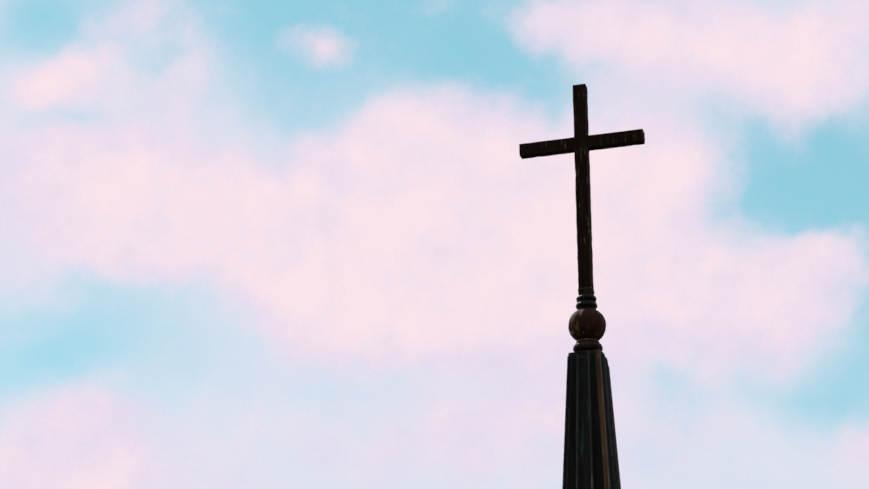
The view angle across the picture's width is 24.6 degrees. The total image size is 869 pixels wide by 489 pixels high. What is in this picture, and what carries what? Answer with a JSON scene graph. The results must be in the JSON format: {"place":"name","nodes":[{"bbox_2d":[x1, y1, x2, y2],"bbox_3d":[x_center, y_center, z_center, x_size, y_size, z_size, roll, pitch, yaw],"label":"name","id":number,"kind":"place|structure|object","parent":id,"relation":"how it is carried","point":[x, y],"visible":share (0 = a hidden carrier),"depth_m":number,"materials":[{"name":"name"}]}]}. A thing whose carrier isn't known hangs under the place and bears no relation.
{"place":"outdoors","nodes":[
{"label":"outdoors","id":0,"kind":"place"},
{"bbox_2d":[0,0,868,488],"label":"sky","id":1,"kind":"structure","parent":0,"point":[245,244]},
{"bbox_3d":[3.615,10.219,27.127,6.800,5.600,15.410,-6,-23,15],"label":"church tower","id":2,"kind":"object","parent":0,"visible":0},
{"bbox_2d":[562,349,620,488],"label":"spire","id":3,"kind":"structure","parent":2,"relation":"on","point":[590,460],"depth_m":23.96,"materials":[{"name":"black metal"}]},
{"bbox_2d":[568,293,605,351],"bbox_3d":[1.891,1.010,24.655,0.474,0.806,0.474,-6,-23,15],"label":"finial","id":4,"kind":"object","parent":3,"relation":"on","point":[587,325],"visible":0.9,"depth_m":24.49,"materials":[{"name":"brown metal"}]},
{"bbox_2d":[519,84,644,294],"bbox_3d":[1.891,-0.701,25.346,1.623,2.926,0.142,-6,-23,15],"label":"cross","id":5,"kind":"object","parent":4,"relation":"on","point":[581,143],"visible":0.98,"depth_m":25.41,"materials":[{"name":"brown wood"}]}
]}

